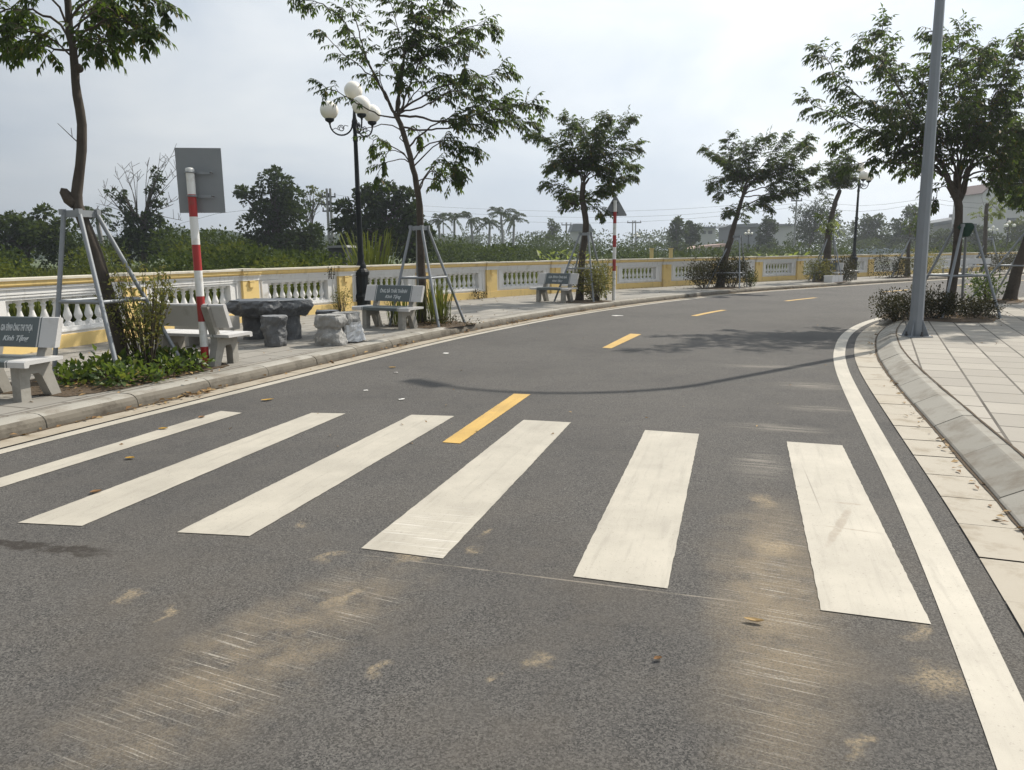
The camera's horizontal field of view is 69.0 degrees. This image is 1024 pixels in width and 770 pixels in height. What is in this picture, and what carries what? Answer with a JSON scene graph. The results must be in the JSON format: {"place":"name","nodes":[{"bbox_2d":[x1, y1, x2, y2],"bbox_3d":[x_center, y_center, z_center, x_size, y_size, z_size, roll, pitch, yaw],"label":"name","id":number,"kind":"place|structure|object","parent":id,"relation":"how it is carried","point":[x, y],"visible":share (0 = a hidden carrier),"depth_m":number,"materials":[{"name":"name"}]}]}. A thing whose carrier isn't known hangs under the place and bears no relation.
{"place":"outdoors","nodes":[
{"label":"outdoors","id":0,"kind":"place"},
{"bbox_2d":[0,228,479,259],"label":"hills","id":1,"kind":"structure","parent":0,"point":[237,233],"depth_m":386.18,"materials":[{"name":"plant"}]},
{"bbox_2d":[4,251,940,270],"bbox_3d":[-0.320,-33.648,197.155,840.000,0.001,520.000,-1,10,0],"label":"ground","id":2,"kind":"structure","parent":0,"point":[52,266],"depth_m":142.24,"materials":[{"name":"green plant"}]},
{"bbox_2d":[0,201,88,270],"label":"broadleaf tree","id":3,"kind":"object","parent":2,"relation":"on","point":[38,235],"visible":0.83,"depth_m":50.25,"materials":[{"name":"green plant"}]},
{"bbox_2d":[76,206,120,261],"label":"palm tree","id":4,"kind":"object","parent":2,"relation":"on","point":[98,226],"visible":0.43,"depth_m":58.57,"materials":[{"name":"plant"}]},
{"bbox_2d":[96,143,182,271],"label":"bare tree","id":5,"kind":"object","parent":2,"relation":"on","point":[136,236],"visible":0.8,"depth_m":52.34,"materials":[{"name":"green plant"}]},
{"bbox_2d":[0,219,375,292],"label":"scrub","id":6,"kind":"object","parent":2,"relation":"on","point":[233,258],"visible":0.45,"depth_m":35.39,"materials":[{"name":"plant"}]},
{"bbox_2d":[232,164,324,257],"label":"broadleaf tree","id":7,"kind":"object","parent":2,"relation":"on","point":[279,207],"visible":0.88,"depth_m":55.94,"materials":[{"name":"green plant"}]},
{"bbox_2d":[299,185,325,222],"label":"broadleaf tree","id":8,"kind":"object","parent":2,"relation":"on","point":[312,211],"visible":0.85,"depth_m":73.00,"materials":[{"name":"green plant"}]},
{"bbox_2d":[321,188,335,245],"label":"utility pole","id":9,"kind":"object","parent":2,"relation":"on","point":[328,203],"visible":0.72,"depth_m":70.10,"materials":[{"name":"concrete"}]},
{"bbox_2d":[329,228,406,284],"bbox_3d":[-4.502,-4.016,24.589,3.025,2.459,2.831,-2,10,-10],"label":"reed clump","id":10,"kind":"object","parent":2,"relation":"on","point":[369,256],"visible":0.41,"depth_m":24.16,"materials":[{"name":"green plant"}]},
{"bbox_2d":[326,178,440,263],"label":"broadleaf tree","id":11,"kind":"object","parent":2,"relation":"on","point":[400,218],"visible":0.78,"depth_m":48.23,"materials":[{"name":"green plant"}]},
{"bbox_2d":[0,259,786,322],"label":"field grass","id":12,"kind":"structure","parent":2,"relation":"on","point":[37,306],"depth_m":21.57,"materials":[{"name":"plant"}]},
{"bbox_2d":[0,221,893,262],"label":"woods","id":13,"kind":"object","parent":2,"relation":"on","point":[662,239],"visible":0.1,"depth_m":211.17,"materials":[{"name":"green plant"}]},
{"bbox_2d":[455,211,486,252],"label":"palm tree","id":14,"kind":"object","parent":2,"relation":"on","point":[473,221],"visible":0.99,"depth_m":113.27,"materials":[{"name":"plant"}]},
{"bbox_2d":[486,206,518,243],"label":"palm tree","id":15,"kind":"object","parent":2,"relation":"on","point":[500,212],"visible":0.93,"depth_m":109.32,"materials":[{"name":"plant"}]},
{"bbox_2d":[392,231,646,263],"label":"scrub","id":16,"kind":"object","parent":2,"relation":"on","point":[461,252],"visible":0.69,"depth_m":65.33,"materials":[{"name":"plant"}]},
{"bbox_2d":[664,215,689,257],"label":"broadleaf tree","id":17,"kind":"object","parent":2,"relation":"on","point":[676,230],"visible":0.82,"depth_m":107.37,"materials":[{"name":"green plant"}]},
{"bbox_2d":[682,220,703,248],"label":"broadleaf tree","id":18,"kind":"object","parent":2,"relation":"on","point":[693,237],"visible":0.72,"depth_m":109.28,"materials":[{"name":"green plant"}]},
{"bbox_2d":[755,215,778,253],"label":"broadleaf tree","id":19,"kind":"object","parent":2,"relation":"on","point":[768,226],"visible":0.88,"depth_m":109.55,"materials":[{"name":"green plant"}]},
{"bbox_2d":[587,237,1020,265],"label":"scrub","id":20,"kind":"object","parent":2,"relation":"on","point":[662,253],"visible":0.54,"depth_m":72.18,"materials":[{"name":"plant"}]},
{"bbox_2d":[786,197,845,250],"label":"bamboo clump","id":21,"kind":"object","parent":2,"relation":"on","point":[807,230],"visible":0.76,"depth_m":102.40,"materials":[{"name":"green plant"}]},
{"bbox_2d":[846,212,891,248],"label":"broadleaf tree","id":22,"kind":"object","parent":2,"relation":"on","point":[869,226],"visible":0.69,"depth_m":114.76,"materials":[{"name":"green plant"}]},
{"bbox_2d":[879,203,939,248],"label":"broadleaf tree","id":23,"kind":"object","parent":2,"relation":"on","point":[899,233],"visible":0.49,"depth_m":109.37,"materials":[{"name":"green plant"}]},
{"bbox_2d":[892,214,951,252],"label":"long building","id":24,"kind":"structure","parent":2,"relation":"on","point":[945,223],"depth_m":147.00,"materials":[{"name":"concrete"}]},
{"bbox_2d":[928,228,952,252],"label":"broadleaf tree","id":25,"kind":"object","parent":2,"relation":"on","point":[941,234],"visible":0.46,"depth_m":102.55,"materials":[{"name":"green plant"}]},
{"bbox_2d":[962,225,1002,248],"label":"broadleaf tree","id":26,"kind":"object","parent":2,"relation":"on","point":[971,239],"visible":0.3,"depth_m":97.63,"materials":[{"name":"green plant"}]},
{"bbox_2d":[996,215,1023,251],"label":"broadleaf tree","id":27,"kind":"object","parent":2,"relation":"on","point":[1017,229],"visible":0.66,"depth_m":92.88,"materials":[{"name":"green plant"}]},
{"bbox_2d":[0,275,1023,769],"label":"road","id":28,"kind":"structure","parent":0,"point":[308,635],"depth_m":3.32,"materials":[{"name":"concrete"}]},
{"bbox_2d":[0,411,239,486],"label":"crosswalk stripe","id":29,"kind":"object","parent":28,"relation":"on","point":[87,455],"visible":1,"depth_m":5.87,"materials":[{"name":"white paint"}]},
{"bbox_2d":[18,413,344,525],"bbox_3d":[-2.186,0.528,5.664,0.403,0.001,3.104,2,11,16],"label":"crosswalk stripe","id":30,"kind":"object","parent":28,"relation":"on","point":[87,509],"visible":1,"depth_m":5.09,"materials":[{"name":"white paint"}]},
{"bbox_2d":[178,415,452,535],"bbox_3d":[-1.184,0.547,5.505,0.426,0.001,3.137,3,11,17],"label":"crosswalk stripe","id":31,"kind":"object","parent":28,"relation":"on","point":[256,511],"visible":1,"depth_m":4.95,"materials":[{"name":"white paint"}]},
{"bbox_2d":[0,281,902,439],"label":"kerb dirt","id":32,"kind":"structure","parent":28,"relation":"on","point":[286,372],"depth_m":8.99,"materials":[{"name":"soil"}]},
{"bbox_2d":[362,420,570,557],"bbox_3d":[-0.122,0.587,5.225,0.458,0.001,3.089,2,11,16],"label":"crosswalk stripe","id":33,"kind":"object","parent":28,"relation":"on","point":[440,521],"visible":1,"depth_m":4.63,"materials":[{"name":"white paint"}]},
{"bbox_2d":[443,394,529,442],"bbox_3d":[-0.194,0.278,6.961,0.186,0.001,2.137,2,11,16],"label":"lane marking","id":34,"kind":"object","parent":28,"relation":"on","point":[482,421],"visible":1,"depth_m":6.80,"materials":[{"name":"yellow paint"}]},
{"bbox_2d":[0,276,996,453],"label":"edge line","id":35,"kind":"object","parent":28,"relation":"on","point":[24,445],"visible":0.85,"depth_m":8.21,"materials":[{"name":"white paint"}]},
{"bbox_2d":[0,272,1023,438],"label":"kerb","id":36,"kind":"structure","parent":28,"relation":"on","point":[23,423],"depth_m":9.26,"materials":[{"name":"concrete"}]},
{"bbox_2d":[0,274,1023,447],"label":"gutter","id":37,"kind":"object","parent":28,"relation":"on","point":[44,433],"visible":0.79,"depth_m":8.62,"materials":[{"name":"concrete"}]},
{"bbox_2d":[574,430,698,587],"bbox_3d":[0.914,0.647,4.832,0.447,0.001,3.006,2,11,16],"label":"crosswalk stripe","id":38,"kind":"object","parent":28,"relation":"on","point":[634,538],"visible":1,"depth_m":4.24,"materials":[{"name":"white paint"}]},
{"bbox_2d":[787,442,930,623],"bbox_3d":[1.931,0.706,4.451,0.417,0.001,2.937,3,11,17],"label":"crosswalk stripe","id":39,"kind":"object","parent":28,"relation":"on","point":[857,567],"visible":1,"depth_m":3.84,"materials":[{"name":"white paint"}]},
{"bbox_2d":[833,304,1023,769],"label":"edge line","id":40,"kind":"object","parent":28,"relation":"on","point":[997,698],"visible":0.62,"depth_m":3.14,"materials":[{"name":"white paint"}]},
{"bbox_2d":[854,319,1023,631],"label":"gutter","id":41,"kind":"object","parent":28,"relation":"on","point":[1006,542],"visible":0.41,"depth_m":4.67,"materials":[{"name":"concrete"}]},
{"bbox_2d":[875,327,1023,533],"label":"kerb dirt","id":42,"kind":"structure","parent":28,"relation":"on","point":[969,469],"depth_m":5.57,"materials":[{"name":"soil"}]},
{"bbox_2d":[876,297,1023,529],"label":"kerb","id":43,"kind":"structure","parent":28,"relation":"on","point":[992,460],"depth_m":5.84,"materials":[{"name":"concrete"}]},
{"bbox_2d":[0,269,1023,417],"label":"pavement","id":44,"kind":"structure","parent":0,"point":[250,352],"depth_m":12.84,"materials":[{"name":"concrete"}]},
{"bbox_2d":[0,316,62,401],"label":"terrazzo bench","id":45,"kind":"object","parent":44,"relation":"on","point":[43,334],"visible":1,"depth_m":7.36,"materials":[{"name":"stone"}]},
{"bbox_2d":[1,361,229,396],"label":"planting soil","id":46,"kind":"structure","parent":44,"relation":"on","point":[37,390],"depth_m":7.86,"materials":[{"name":"soil"}]},
{"bbox_2d":[34,357,125,386],"bbox_3d":[-4.761,-0.116,8.112,0.751,0.371,0.908,3,11,21],"label":"ground cover plant","id":47,"kind":"object","parent":46,"relation":"on","point":[70,373],"visible":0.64,"depth_m":8.04,"materials":[{"name":"green plant"}]},
{"bbox_2d":[0,0,191,368],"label":"street tree","id":48,"kind":"object","parent":46,"relation":"on","point":[106,15],"visible":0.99,"depth_m":8.20,"materials":[{"name":"green plant"}]},
{"bbox_2d":[79,344,167,373],"bbox_3d":[-4.559,-0.274,8.738,0.984,0.393,0.984,-1,10,0],"label":"ground cover plant","id":49,"kind":"object","parent":46,"relation":"on","point":[105,356],"visible":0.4,"depth_m":8.66,"materials":[{"name":"green plant"}]},
{"bbox_2d":[88,356,174,386],"bbox_3d":[-4.214,-0.120,8.096,0.846,0.347,0.848,5,12,30],"label":"ground cover plant","id":50,"kind":"object","parent":46,"relation":"on","point":[116,369],"visible":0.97,"depth_m":8.03,"materials":[{"name":"green plant"}]},
{"bbox_2d":[93,261,179,370],"bbox_3d":[-4.374,-0.792,8.743,0.919,1.311,1.035,-1,10,0],"label":"wispy shrub","id":51,"kind":"object","parent":46,"relation":"on","point":[150,325],"visible":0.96,"depth_m":8.67,"materials":[{"name":"green plant"}]},
{"bbox_2d":[153,344,200,363],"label":"ground cover plant","id":52,"kind":"object","parent":46,"relation":"on","point":[165,350],"visible":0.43,"depth_m":9.30,"materials":[{"name":"green plant"}]},
{"bbox_2d":[146,346,215,377],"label":"ground cover plant","id":53,"kind":"object","parent":46,"relation":"on","point":[180,361],"visible":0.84,"depth_m":8.69,"materials":[{"name":"green plant"}]},
{"bbox_2d":[174,148,225,365],"bbox_3d":[-3.744,-1.533,9.089,0.530,2.630,0.172,-2,10,-8],"label":"road sign","id":54,"kind":"object","parent":46,"relation":"on","point":[199,171],"visible":0.99,"depth_m":9.00,"materials":[{"name":"metal"}]},
{"bbox_2d":[52,209,182,379],"bbox_3d":[-4.611,-1.049,8.643,1.040,1.930,1.041,3,11,19],"label":"tree support","id":55,"kind":"object","parent":44,"relation":"on","point":[80,214],"visible":0.77,"depth_m":8.43,"materials":[{"name":"metal"}]},
{"bbox_2d":[140,303,252,366],"bbox_3d":[-4.038,-0.662,9.492,1.320,0.779,0.560,3,11,19],"label":"terrazzo bench","id":56,"kind":"object","parent":44,"relation":"on","point":[216,316],"visible":0.69,"depth_m":9.27,"materials":[{"name":"stone"}]},
{"bbox_2d":[174,316,239,346],"bbox_3d":[-4.639,-0.910,11.361,0.820,0.620,0.440,2,10,12],"label":"concrete seat","id":57,"kind":"object","parent":44,"relation":"on","point":[191,341],"visible":0.26,"depth_m":11.32,"materials":[{"name":"concrete"}]},
{"bbox_2d":[226,297,313,339],"bbox_3d":[-3.914,-1.084,12.198,1.425,0.656,0.970,2,10,14],"label":"stone table","id":58,"kind":"object","parent":44,"relation":"on","point":[250,312],"visible":0.84,"depth_m":11.96,"materials":[{"name":"stone"}]},
{"bbox_2d":[260,314,287,346],"bbox_3d":[-3.576,-0.820,11.238,0.408,0.467,0.415,-1,10,0],"label":"stone stool","id":59,"kind":"object","parent":44,"relation":"on","point":[273,329],"visible":1,"depth_m":11.11,"materials":[{"name":"stone"}]},
{"bbox_2d":[314,313,347,345],"bbox_3d":[-2.743,-0.842,11.327,0.507,0.464,0.468,-1,10,0],"label":"stone stool","id":60,"kind":"object","parent":44,"relation":"on","point":[329,332],"visible":1,"depth_m":11.17,"materials":[{"name":"stone"}]},
{"bbox_2d":[332,311,365,342],"bbox_3d":[-2.587,-0.915,11.719,0.516,0.466,0.452,5,11,28],"label":"stone stool","id":61,"kind":"object","parent":44,"relation":"on","point":[353,329],"visible":0.59,"depth_m":11.58,"materials":[{"name":"stone"}]},
{"bbox_2d":[320,81,380,305],"bbox_3d":[-3.790,-4.502,17.945,1.429,5.360,1.438,-3,10,-11],"label":"street lamp","id":62,"kind":"object","parent":44,"relation":"on","point":[329,113],"visible":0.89,"depth_m":17.90,"materials":[{"name":"black metal"}]},
{"bbox_2d":[352,285,424,329],"bbox_3d":[-2.266,-1.443,13.767,1.320,0.779,0.560,5,12,29],"label":"terrazzo bench","id":63,"kind":"object","parent":44,"relation":"on","point":[412,295],"visible":1,"depth_m":13.74,"materials":[{"name":"stone"}]},
{"bbox_2d":[388,225,465,326],"bbox_3d":[-1.640,-2.084,14.304,1.125,1.920,1.125,4,11,23],"label":"tree support","id":64,"kind":"object","parent":44,"relation":"on","point":[422,228],"visible":0.87,"depth_m":14.16,"materials":[{"name":"metal"}]},
{"bbox_2d":[385,321,475,327],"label":"planting soil","id":65,"kind":"structure","parent":44,"relation":"on","point":[434,325],"depth_m":14.07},
{"bbox_2d":[287,0,553,322],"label":"street tree","id":66,"kind":"object","parent":65,"relation":"on","point":[504,106],"visible":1,"depth_m":13.82,"materials":[{"name":"green plant"}]},
{"bbox_2d":[419,279,458,322],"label":"grass clump","id":67,"kind":"object","parent":65,"relation":"on","point":[439,295],"visible":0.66,"depth_m":14.34,"materials":[{"name":"plant"}]},
{"bbox_2d":[0,252,1016,353],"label":"balustrade wall","id":68,"kind":"structure","parent":44,"relation":"on","point":[252,283],"depth_m":17.76,"materials":[{"name":"white paint"}]},
{"bbox_2d":[12,281,1023,528],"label":"leaf litter","id":69,"kind":"object","parent":44,"relation":"on","point":[208,389],"visible":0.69,"depth_m":8.13,"materials":[{"name":"plant"}]},
{"bbox_2d":[529,273,578,302],"bbox_3d":[1.167,-2.666,20.428,1.320,0.779,0.560,8,13,39],"label":"terrazzo bench","id":70,"kind":"object","parent":44,"relation":"on","point":[546,279],"visible":1,"depth_m":20.39,"materials":[{"name":"stone"}]},
{"bbox_2d":[553,232,607,301],"bbox_3d":[1.919,-3.270,20.752,1.210,1.920,1.210,4,11,25],"label":"tree support","id":71,"kind":"object","parent":44,"relation":"on","point":[588,234],"visible":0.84,"depth_m":20.55,"materials":[{"name":"metal"}]},
{"bbox_2d":[558,300,611,302],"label":"planting soil","id":72,"kind":"structure","parent":44,"relation":"on","point":[586,301],"depth_m":20.30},
{"bbox_2d":[521,105,649,299],"bbox_3d":[1.983,-4.934,20.324,3.476,5.398,2.412,-1,10,0],"label":"street tree","id":73,"kind":"object","parent":72,"relation":"on","point":[574,165],"visible":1,"depth_m":20.30,"materials":[{"name":"green plant"}]},
{"bbox_2d":[569,251,616,300],"bbox_3d":[2.299,-2.984,20.559,1.563,1.465,1.310,9,14,44],"label":"shrub","id":74,"kind":"object","parent":72,"relation":"on","point":[602,280],"visible":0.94,"depth_m":20.46,"materials":[{"name":"green plant"}]},
{"bbox_2d":[604,196,626,300],"bbox_3d":[2.844,-3.768,20.593,0.640,2.860,0.156,-1,10,0],"label":"road sign","id":75,"kind":"object","parent":44,"relation":"on","point":[615,208],"visible":0.97,"depth_m":20.48,"materials":[{"name":"metal"}]},
{"bbox_2d":[696,287,749,288],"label":"planting soil","id":76,"kind":"structure","parent":44,"relation":"on","point":[722,288],"depth_m":26.81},
{"bbox_2d":[679,254,730,287],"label":"shrub","id":77,"kind":"object","parent":76,"relation":"on","point":[702,273],"visible":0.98,"depth_m":26.90,"materials":[{"name":"green plant"}]},
{"bbox_2d":[708,249,753,286],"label":"shrub","id":78,"kind":"object","parent":76,"relation":"on","point":[730,268],"visible":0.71,"depth_m":27.22,"materials":[{"name":"green plant"}]},
{"bbox_2d":[696,124,831,286],"bbox_3d":[8.982,-6.402,26.924,4.662,5.901,2.765,3,11,19],"label":"street tree","id":79,"kind":"object","parent":76,"relation":"on","point":[778,169],"visible":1,"depth_m":26.56,"materials":[{"name":"green plant"}]},
{"bbox_2d":[831,252,858,280],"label":"shrub","id":80,"kind":"object","parent":44,"relation":"on","point":[848,267],"visible":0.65,"depth_m":32.07,"materials":[{"name":"green plant"}]},
{"bbox_2d":[848,162,873,277],"bbox_3d":[16.271,-7.816,35.422,1.429,5.360,1.438,4,11,24],"label":"street lamp","id":81,"kind":"object","parent":44,"relation":"on","point":[863,175],"visible":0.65,"depth_m":35.30,"materials":[{"name":"black metal"}]},
{"bbox_2d":[967,196,1005,271],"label":"street tree","id":82,"kind":"object","parent":44,"relation":"on","point":[986,220],"visible":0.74,"depth_m":41.86,"materials":[{"name":"green plant"}]},
{"bbox_2d":[976,246,1014,271],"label":"shrub","id":83,"kind":"object","parent":44,"relation":"on","point":[993,262],"visible":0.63,"depth_m":41.01,"materials":[{"name":"green plant"}]},
{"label":"planting soil","id":84,"kind":"structure","parent":44,"relation":"on","visible":0},
{"bbox_2d":[801,253,834,280],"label":"shrub","id":85,"kind":"object","parent":84,"relation":"on","point":[819,266],"visible":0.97,"depth_m":31.38,"materials":[{"name":"green plant"}]},
{"bbox_2d":[813,147,860,280],"bbox_3d":[13.688,-7.188,31.570,1.791,5.663,2.044,4,11,25],"label":"street tree","id":86,"kind":"object","parent":84,"relation":"on","point":[849,180],"visible":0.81,"depth_m":31.40,"materials":[{"name":"green plant"}]},
{"bbox_2d":[0,0,1023,252],"label":"sky","id":87,"kind":"structure","parent":0,"point":[694,71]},
{"bbox_2d":[568,224,593,257],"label":"roofed house","id":88,"kind":"structure","parent":0,"point":[574,230],"depth_m":166.63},
{"bbox_2d":[694,226,715,247],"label":"flat house","id":89,"kind":"structure","parent":0,"point":[708,235],"depth_m":156.98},
{"bbox_2d":[716,220,759,255],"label":"roofed house","id":90,"kind":"structure","parent":0,"point":[740,229],"depth_m":162.01,"materials":[{"name":"concrete"}]},
{"bbox_2d":[762,224,793,253],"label":"flat house","id":91,"kind":"structure","parent":0,"point":[780,235],"depth_m":161.88,"materials":[{"name":"concrete"}]},
{"bbox_2d":[896,297,1023,456],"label":"pavement","id":92,"kind":"structure","parent":0,"point":[967,368],"depth_m":8.98,"materials":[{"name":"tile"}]},
{"bbox_2d":[898,0,944,337],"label":"street light","id":93,"kind":"object","parent":92,"relation":"on","point":[915,327],"visible":1,"depth_m":11.28,"materials":[{"name":"metal"}]},
{"bbox_2d":[879,312,997,322],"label":"planting soil","id":94,"kind":"structure","parent":92,"relation":"on","point":[954,318],"depth_m":14.33,"materials":[{"name":"soil"}]},
{"bbox_2d":[868,287,932,321],"bbox_3d":[7.368,-1.552,14.318,1.246,0.715,1.068,-1,10,0],"label":"shrub","id":95,"kind":"object","parent":94,"relation":"on","point":[890,305],"visible":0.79,"depth_m":14.18,"materials":[{"name":"green plant"}]},
{"bbox_2d":[792,3,1023,314],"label":"street tree","id":96,"kind":"object","parent":94,"relation":"on","point":[981,134],"visible":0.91,"depth_m":14.35,"materials":[{"name":"green plant"}]},
{"bbox_2d":[899,282,966,318],"bbox_3d":[8.214,-1.669,14.624,0.981,0.792,1.325,-1,10,0],"label":"shrub","id":97,"kind":"object","parent":94,"relation":"on","point":[938,303],"visible":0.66,"depth_m":14.39,"materials":[{"name":"green plant"}]},
{"bbox_2d":[949,290,1007,318],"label":"shrub","id":98,"kind":"object","parent":94,"relation":"on","point":[975,310],"visible":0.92,"depth_m":14.69,"materials":[{"name":"green plant"}]},
{"bbox_2d":[908,223,1001,317],"bbox_3d":[8.929,-2.292,14.996,1.252,1.890,1.252,-1,10,-3],"label":"tree support","id":99,"kind":"object","parent":92,"relation":"on","point":[966,229],"visible":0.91,"depth_m":14.74,"materials":[{"name":"metal"}]},
{"bbox_2d":[969,233,1023,300],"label":"tree support","id":100,"kind":"object","parent":92,"relation":"on","point":[1010,266],"visible":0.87,"depth_m":19.24,"materials":[{"name":"metal"}]},
{"bbox_2d":[984,299,1023,303],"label":"planting soil","id":101,"kind":"structure","parent":92,"relation":"on","point":[1009,302],"depth_m":18.77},
{"bbox_2d":[960,265,1007,300],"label":"shrub","id":102,"kind":"object","parent":101,"relation":"on","point":[977,281],"visible":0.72,"depth_m":19.17,"materials":[{"name":"green plant"}]},
{"bbox_2d":[986,106,1023,299],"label":"street tree","id":103,"kind":"object","parent":101,"relation":"on","point":[1015,275],"visible":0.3,"depth_m":19.14,"materials":[{"name":"green plant"}]},
{"bbox_2d":[997,117,1023,205],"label":"street tree","id":104,"kind":"object","parent":92,"relation":"on","point":[1005,128],"visible":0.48,"depth_m":13.89,"materials":[{"name":"green plant"}]},
{"bbox_2d":[950,184,1023,249],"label":"gabled house","id":105,"kind":"structure","parent":0,"point":[975,195],"depth_m":137.70,"materials":[{"name":"paint"}]},
{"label":"planting soil","id":106,"kind":"structure","parent":0,"visible":0},
{"bbox_2d":[867,254,913,277],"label":"shrub","id":107,"kind":"object","parent":106,"relation":"on","point":[896,264],"visible":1,"depth_m":34.74,"materials":[{"name":"green plant"}]},
{"bbox_2d":[901,203,917,276],"bbox_3d":[19.400,-6.971,35.944,1.285,3.594,1.203,7,12,35],"label":"street tree","id":108,"kind":"object","parent":106,"relation":"on","point":[909,225],"visible":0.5,"depth_m":35.97,"materials":[{"name":"green plant"}]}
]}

